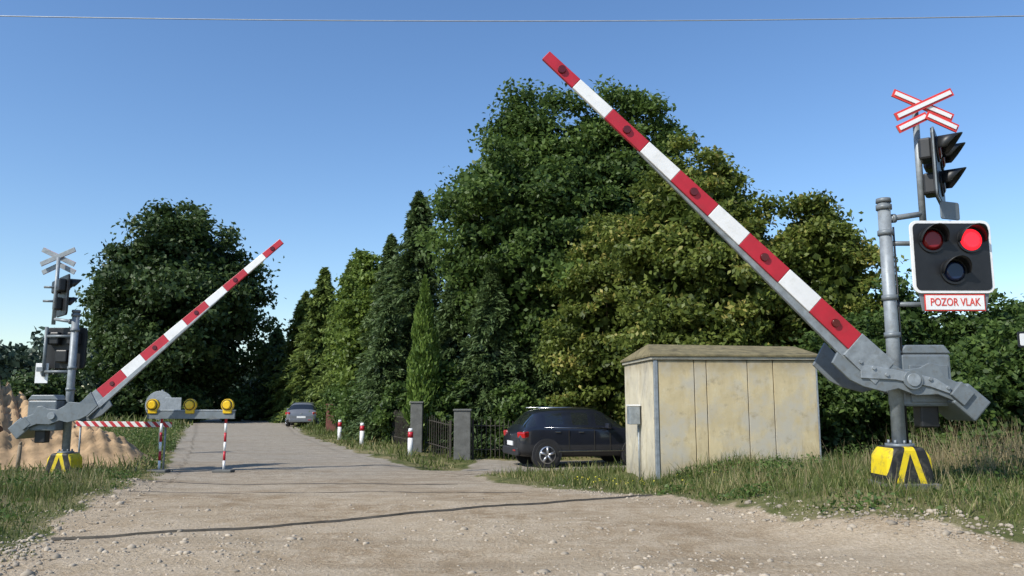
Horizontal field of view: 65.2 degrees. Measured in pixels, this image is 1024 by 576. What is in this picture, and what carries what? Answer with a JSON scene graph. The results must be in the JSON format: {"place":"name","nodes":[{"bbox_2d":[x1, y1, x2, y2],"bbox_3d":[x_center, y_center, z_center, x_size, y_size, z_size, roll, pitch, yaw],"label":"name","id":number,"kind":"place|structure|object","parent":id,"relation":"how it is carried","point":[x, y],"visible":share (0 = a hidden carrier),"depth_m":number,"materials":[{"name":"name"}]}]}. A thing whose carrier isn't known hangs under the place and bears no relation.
{"place":"outdoors","nodes":[
{"label":"outdoors","id":0,"kind":"place"},
{"bbox_2d":[0,387,1023,575],"bbox_3d":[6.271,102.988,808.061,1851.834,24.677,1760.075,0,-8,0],"label":"ground","id":1,"kind":"structure","parent":0,"point":[177,457],"depth_m":8.95,"materials":[{"name":"brown soil"}]},
{"bbox_2d":[15,442,21,468],"bbox_3d":[-10.891,3.780,17.648,0.111,0.764,0.095,3,-9,-22],"label":"timber stake","id":2,"kind":"object","parent":1,"relation":"on","point":[19,451],"visible":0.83,"depth_m":17.63,"materials":[{"name":"brown wood"}]},
{"bbox_2d":[2,369,85,402],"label":"roadside shrub","id":3,"kind":"object","parent":1,"relation":"on","point":[26,386],"visible":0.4,"depth_m":54.80,"materials":[{"name":"green plant"}]},
{"bbox_2d":[34,247,87,472],"bbox_3d":[-9.611,1.545,17.053,1.222,4.902,0.804,0,-8,0],"label":"railway crossing signal","id":4,"kind":"object","parent":1,"relation":"on","point":[64,348],"visible":0.97,"depth_m":17.01,"materials":[{"name":"metal"}]},
{"bbox_2d":[8,239,283,442],"bbox_3d":[-7.700,1.032,17.042,5.263,4.434,0.802,1,-8,-4],"label":"railway barrier","id":5,"kind":"object","parent":4,"relation":"attached to","point":[46,414],"visible":1,"depth_m":16.97,"materials":[{"name":"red metal"}]},
{"bbox_2d":[0,381,165,470],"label":"sand pile","id":6,"kind":"object","parent":1,"relation":"on","point":[99,441],"visible":0.47,"depth_m":19.55,"materials":[{"name":"beige sand"}]},
{"bbox_2d":[77,385,151,420],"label":"roadside shrub","id":7,"kind":"object","parent":1,"relation":"on","point":[124,399],"visible":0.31,"depth_m":55.39,"materials":[{"name":"green plant"}]},
{"bbox_2d":[76,421,171,468],"bbox_3d":[-8.900,3.614,18.293,2.201,1.127,0.067,0,-8,0],"label":"construction barrier","id":8,"kind":"object","parent":1,"relation":"on","point":[116,424],"visible":0.85,"depth_m":18.33,"materials":[{"name":"metal"}]},
{"bbox_2d":[0,325,255,397],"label":"distant tree line","id":9,"kind":"object","parent":1,"relation":"on","point":[20,356],"visible":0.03,"depth_m":196.47,"materials":[{"name":"green plant"}]},
{"bbox_2d":[145,390,181,453],"bbox_3d":[-10.330,3.970,23.652,1.080,1.900,0.109,0,-8,0],"label":"traffic sign","id":10,"kind":"object","parent":1,"relation":"on","point":[167,401],"visible":0.54,"depth_m":23.69,"materials":[{"name":"metal"}]},
{"bbox_2d":[139,381,219,422],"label":"roadside shrub","id":11,"kind":"object","parent":1,"relation":"on","point":[202,403],"visible":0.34,"depth_m":56.78,"materials":[{"name":"green plant"}]},
{"bbox_2d":[74,197,285,417],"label":"chestnut tree","id":12,"kind":"object","parent":1,"relation":"on","point":[165,272],"visible":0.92,"depth_m":57.42,"materials":[{"name":"green plant"}]},
{"bbox_2d":[146,399,235,472],"bbox_3d":[-7.130,3.276,17.759,1.980,1.615,0.315,0,-8,0],"label":"road barricade","id":13,"kind":"object","parent":1,"relation":"on","point":[190,411],"visible":0.98,"depth_m":17.75,"materials":[{"name":"grey paint"}]},
{"bbox_2d":[212,388,264,420],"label":"roadside shrub","id":14,"kind":"object","parent":1,"relation":"on","point":[247,406],"visible":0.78,"depth_m":60.52,"materials":[{"name":"green plant"}]},
{"bbox_2d":[238,375,291,419],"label":"roadside shrub","id":15,"kind":"object","parent":1,"relation":"on","point":[258,389],"visible":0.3,"depth_m":63.87,"materials":[{"name":"green plant"}]},
{"bbox_2d":[241,325,290,419],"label":"spruce tree","id":16,"kind":"object","parent":1,"relation":"on","point":[279,336],"visible":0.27,"depth_m":67.30,"materials":[{"name":"green plant"}]},
{"bbox_2d":[259,290,310,420],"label":"spruce tree","id":17,"kind":"object","parent":1,"relation":"on","point":[280,395],"visible":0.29,"depth_m":63.11,"materials":[{"name":"green plant"}]},
{"bbox_2d":[268,267,336,423],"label":"spruce tree","id":18,"kind":"object","parent":1,"relation":"on","point":[309,354],"visible":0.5,"depth_m":58.17,"materials":[{"name":"green plant"}]},
{"bbox_2d":[309,382,340,428],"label":"garden shrub","id":19,"kind":"object","parent":1,"relation":"on","point":[320,411],"visible":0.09,"depth_m":42.15,"materials":[{"name":"green plant"}]},
{"bbox_2d":[299,259,351,425],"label":"spruce tree","id":20,"kind":"object","parent":1,"relation":"on","point":[321,381],"visible":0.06,"depth_m":51.38,"materials":[{"name":"green plant"}]},
{"bbox_2d":[317,348,336,427],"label":"spruce tree","id":21,"kind":"object","parent":1,"relation":"on","point":[332,366],"depth_m":45.07,"materials":[{"name":"green plant"}]},
{"bbox_2d":[326,404,336,431],"bbox_3d":[-8.900,6.483,39.482,0.560,1.510,0.360,0,-8,0],"label":"gate post","id":22,"kind":"object","parent":1,"relation":"on","point":[329,424],"visible":0.32,"depth_m":39.31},
{"bbox_2d":[324,379,353,432],"bbox_3d":[-7.092,5.354,37.174,3.132,3.108,3.141,5,-10,-34],"label":"garden shrub","id":23,"kind":"object","parent":1,"relation":"on","point":[333,400],"visible":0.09,"depth_m":36.66,"materials":[{"name":"green plant"}]},
{"bbox_2d":[337,420,341,439],"bbox_3d":[-7.000,5.788,32.511,0.170,0.850,0.170,0,-8,0],"label":"guide post","id":24,"kind":"object","parent":1,"relation":"on","point":[339,428],"visible":0.9,"depth_m":32.46,"materials":[{"name":"white paint"}]},
{"bbox_2d":[316,247,381,386],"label":"maple tree","id":25,"kind":"object","parent":1,"relation":"on","point":[365,261],"visible":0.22,"depth_m":42.86,"materials":[{"name":"green plant"}]},
{"bbox_2d":[326,269,379,390],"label":"maple tree","id":26,"kind":"object","parent":1,"relation":"on","point":[351,348],"visible":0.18,"depth_m":37.20,"materials":[{"name":"green plant"}]},
{"bbox_2d":[331,378,375,428],"bbox_3d":[-5.914,5.016,33.501,2.969,2.660,3.150,5,-9,-30],"label":"garden shrub","id":27,"kind":"object","parent":1,"relation":"on","point":[347,413],"visible":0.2,"depth_m":33.10,"materials":[{"name":"green plant"}]},
{"bbox_2d":[360,423,364,444],"bbox_3d":[-5.350,5.243,28.548,0.170,0.850,0.170,0,-8,0],"label":"guide post","id":28,"kind":"object","parent":1,"relation":"on","point":[362,426],"visible":0.88,"depth_m":28.49,"materials":[{"name":"white paint"}]},
{"bbox_2d":[337,233,405,435],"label":"spruce tree","id":29,"kind":"object","parent":1,"relation":"on","point":[385,265],"visible":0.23,"depth_m":35.94,"materials":[{"name":"green plant"}]},
{"bbox_2d":[340,295,407,440],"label":"spruce tree","id":30,"kind":"object","parent":1,"relation":"on","point":[388,357],"visible":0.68,"depth_m":31.56,"materials":[{"name":"green plant"}]},
{"bbox_2d":[364,379,408,442],"bbox_3d":[-4.151,4.667,30.082,2.818,2.511,2.552,0,-8,0],"label":"garden shrub","id":31,"kind":"object","parent":1,"relation":"on","point":[393,398],"visible":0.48,"depth_m":29.56,"materials":[{"name":"green plant"}]},
{"bbox_2d":[340,190,446,440],"bbox_3d":[-3.999,1.075,34.221,6.385,10.808,6.213,0,-8,0],"label":"spruce tree","id":32,"kind":"object","parent":1,"relation":"on","point":[412,272],"visible":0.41,"depth_m":33.88,"materials":[{"name":"green plant"}]},
{"bbox_2d":[407,428,412,454],"bbox_3d":[-3.070,4.674,24.185,0.170,0.850,0.170,0,-8,0],"label":"guide post","id":33,"kind":"object","parent":1,"relation":"on","point":[410,439],"visible":0.87,"depth_m":24.13,"materials":[{"name":"white paint"}]},
{"bbox_2d":[410,401,424,452],"bbox_3d":[-3.050,4.473,25.627,0.440,1.660,0.360,0,-8,0],"label":"gate post","id":34,"kind":"object","parent":1,"relation":"on","point":[416,422],"visible":0.76,"depth_m":25.51,"materials":[{"name":"concrete"}]},
{"bbox_2d":[402,274,442,449],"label":"thuja tree","id":35,"kind":"object","parent":1,"relation":"on","point":[424,354],"visible":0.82,"depth_m":26.49,"materials":[{"name":"green plant"}]},
{"bbox_2d":[403,259,480,443],"bbox_3d":[-2.125,2.329,29.524,4.422,7.324,4.373,0,-8,0],"label":"spruce tree","id":36,"kind":"object","parent":1,"relation":"on","point":[451,332],"visible":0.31,"depth_m":29.13,"materials":[{"name":"green plant"}]},
{"bbox_2d":[378,410,509,459],"bbox_3d":[-4.728,5.472,31.290,2.287,1.506,16.381,5,-9,-29],"label":"garden fence","id":37,"kind":"object","parent":1,"relation":"on","point":[394,432],"visible":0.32,"depth_m":24.95,"materials":[{"name":"metal"},{"name":"concrete"}]},
{"bbox_2d":[421,359,477,451],"bbox_3d":[-2.150,3.995,27.001,2.346,3.211,2.370,0,-8,0],"label":"garden shrub","id":38,"kind":"object","parent":1,"relation":"on","point":[442,406],"visible":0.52,"depth_m":26.44,"materials":[{"name":"green plant"}]},
{"bbox_2d":[453,409,471,459],"bbox_3d":[-1.500,4.476,24.213,0.560,1.610,0.360,0,-8,0],"label":"gate post","id":39,"kind":"object","parent":1,"relation":"on","point":[462,432],"visible":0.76,"depth_m":24.08,"materials":[{"name":"concrete"}]},
{"bbox_2d":[432,262,538,457],"bbox_3d":[-0.680,2.372,27.418,4.974,6.738,4.532,0,-8,0],"label":"spruce tree","id":40,"kind":"object","parent":1,"relation":"on","point":[490,311],"visible":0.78,"depth_m":27.03,"materials":[{"name":"green plant"}]},
{"bbox_2d":[0,412,1023,560],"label":"grass","id":41,"kind":"structure","parent":1,"relation":"on","point":[625,486],"depth_m":11.73,"materials":[{"name":"green plant"}]},
{"bbox_2d":[0,420,1023,530],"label":"weeds","id":42,"kind":"object","parent":1,"relation":"on","point":[172,441],"visible":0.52,"depth_m":11.88,"materials":[{"name":"green plant"}]},
{"bbox_2d":[0,416,1023,508],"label":"dry tall grass","id":43,"kind":"structure","parent":1,"relation":"on","point":[954,458],"depth_m":11.52,"materials":[{"name":"green plant"}]},
{"bbox_2d":[484,380,552,457],"bbox_3d":[0.152,4.303,25.930,2.210,2.576,2.364,2,-8,-17],"label":"garden shrub","id":44,"kind":"object","parent":1,"relation":"on","point":[516,398],"visible":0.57,"depth_m":25.44,"materials":[{"name":"green plant"}]},
{"bbox_2d":[400,77,642,391],"bbox_3d":[1.181,-1.054,30.221,10.288,14.352,10.624,5,-9,-32],"label":"walnut tree","id":45,"kind":"object","parent":1,"relation":"on","point":[504,203],"visible":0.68,"depth_m":28.25,"materials":[{"name":"green plant"}]},
{"bbox_2d":[512,290,569,405],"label":"spruce tree","id":46,"kind":"object","parent":1,"relation":"on","point":[540,385],"visible":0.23,"depth_m":27.40,"materials":[{"name":"green plant"}]},
{"bbox_2d":[532,208,642,426],"bbox_3d":[2.930,1.379,25.721,4.881,8.230,4.566,-3,-9,20],"label":"apple tree","id":47,"kind":"object","parent":1,"relation":"on","point":[578,349],"visible":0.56,"depth_m":24.72,"materials":[{"name":"green plant"}]},
{"bbox_2d":[531,74,710,269],"bbox_3d":[4.492,-1.093,30.682,8.142,14.562,8.038,0,-8,0],"label":"walnut tree","id":48,"kind":"object","parent":1,"relation":"on","point":[630,106],"visible":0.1,"depth_m":30.21,"materials":[{"name":"green plant"}]},
{"bbox_2d":[590,131,811,384],"bbox_3d":[5.634,0.249,22.122,6.007,9.515,6.143,8,-11,-43],"label":"apple tree","id":49,"kind":"object","parent":1,"relation":"on","point":[684,263],"visible":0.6,"depth_m":20.97,"materials":[{"name":"green plant"}]},
{"bbox_2d":[620,344,821,479],"bbox_3d":[4.122,2.640,16.558,3.570,2.880,2.680,1,-8,-4],"label":"relay cabinet","id":50,"kind":"object","parent":1,"relation":"on","point":[686,404],"visible":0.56,"depth_m":15.37,"materials":[{"name":"concrete"}]},
{"bbox_2d":[752,338,836,452],"bbox_3d":[6.644,2.778,19.286,2.811,3.229,2.682,-7,-10,39],"label":"hawthorn shrub","id":51,"kind":"object","parent":1,"relation":"on","point":[824,432],"depth_m":18.24,"materials":[{"name":"green plant"}]},
{"bbox_2d":[761,188,908,453],"bbox_3d":[8.361,1.130,21.697,4.550,7.574,4.408,0,-8,0],"label":"apple tree","id":52,"kind":"object","parent":1,"relation":"on","point":[832,266],"visible":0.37,"depth_m":20.88,"materials":[{"name":"green plant"}]},
{"bbox_2d":[788,311,915,455],"bbox_3d":[7.929,2.324,18.633,3.767,3.618,3.439,0,-8,0],"label":"hawthorn shrub","id":53,"kind":"object","parent":1,"relation":"on","point":[850,414],"visible":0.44,"depth_m":17.66,"materials":[{"name":"green plant"}]},
{"bbox_2d":[850,268,988,439],"bbox_3d":[9.901,2.096,20.137,3.912,4.996,3.982,0,-8,0],"label":"hawthorn shrub","id":54,"kind":"object","parent":1,"relation":"on","point":[913,319],"visible":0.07,"depth_m":19.37,"materials":[{"name":"green plant"}]},
{"bbox_2d":[870,88,994,491],"bbox_3d":[4.997,-0.043,9.676,1.475,4.902,0.842,0,-8,0],"label":"railway crossing signal","id":55,"kind":"object","parent":1,"relation":"on","point":[952,265],"visible":0.98,"depth_m":9.54,"materials":[{"name":"metal"}]},
{"bbox_2d":[542,51,989,427],"bbox_3d":[2.960,-0.544,9.751,5.263,4.434,0.802,1,-8,-4],"label":"railway barrier","id":56,"kind":"object","parent":55,"relation":"attached to","point":[858,361],"visible":0.99,"depth_m":9.41,"materials":[{"name":"metal"}]},
{"bbox_2d":[909,365,948,401],"bbox_3d":[4.950,1.133,9.485,0.460,0.440,0.020,0,-8,0],"label":"drive door","id":57,"kind":"structure","parent":56,"relation":"in","point":[944,368],"depth_m":9.45,"materials":[{"name":"grey paint"}]},
{"bbox_2d":[907,355,1023,460],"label":"hawthorn shrub","id":58,"kind":"object","parent":1,"relation":"on","point":[1003,398],"visible":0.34,"depth_m":15.64,"materials":[{"name":"green plant"}]},
{"bbox_2d":[910,288,1023,353],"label":"hawthorn shrub","id":59,"kind":"object","parent":1,"relation":"on","point":[994,295],"visible":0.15,"depth_m":18.77,"materials":[{"name":"green plant"}]},
{"bbox_2d":[945,310,1023,452],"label":"hawthorn shrub","id":60,"kind":"object","parent":1,"relation":"on","point":[998,351],"visible":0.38,"depth_m":16.52,"materials":[{"name":"green plant"}]},
{"bbox_2d":[961,293,1023,333],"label":"hawthorn shrub","id":61,"kind":"object","parent":1,"relation":"on","point":[1020,304],"visible":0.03,"depth_m":19.17,"materials":[{"name":"green plant"}]},
{"bbox_2d":[1017,332,1023,347],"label":"sign","id":62,"kind":"object","parent":1,"relation":"on","point":[1020,338],"visible":1,"depth_m":11.96,"materials":[{"name":"metal"}]},
{"bbox_2d":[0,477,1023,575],"bbox_3d":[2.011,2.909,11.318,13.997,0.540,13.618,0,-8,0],"label":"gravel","id":63,"kind":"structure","parent":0,"point":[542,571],"depth_m":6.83,"materials":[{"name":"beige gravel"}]},
{"bbox_2d":[0,15,1023,21],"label":"overhead wire","id":64,"kind":"object","parent":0,"point":[511,20],"visible":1,"depth_m":12.71,"materials":[{"name":"metal"}]},
{"bbox_2d":[0,0,1023,386],"label":"sky","id":65,"kind":"structure","parent":0,"point":[319,138],"materials":[{"name":"blue"}]},
{"bbox_2d":[30,419,1023,575],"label":"dirt road","id":66,"kind":"structure","parent":0,"point":[276,457],"depth_m":7.84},
{"bbox_2d":[285,401,318,426],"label":"parked car","id":67,"kind":"object","parent":66,"relation":"on","point":[297,412],"visible":0.74,"depth_m":48.54,"materials":[{"name":"silver metal"}]},
{"bbox_2d":[132,479,523,492],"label":"rail crossing joints","id":68,"kind":"object","parent":66,"relation":"on","point":[313,492],"visible":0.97,"depth_m":12.63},
{"bbox_2d":[51,494,652,539],"bbox_3d":[-1.078,2.640,9.386,7.534,0.096,0.375,5,-9,-32],"label":"road cable","id":69,"kind":"object","parent":66,"relation":"on","point":[190,530],"visible":0.99,"depth_m":8.59,"materials":[{"name":"rubber"}]},
{"bbox_2d":[503,406,625,467],"bbox_3d":[1.946,4.205,22.708,4.243,1.690,2.180,2,-8,-16],"label":"parked suv car","id":70,"kind":"object","parent":66,"relation":"on","point":[545,437],"visible":0.77,"depth_m":21.83,"materials":[{"name":"black paint"}]}
]}

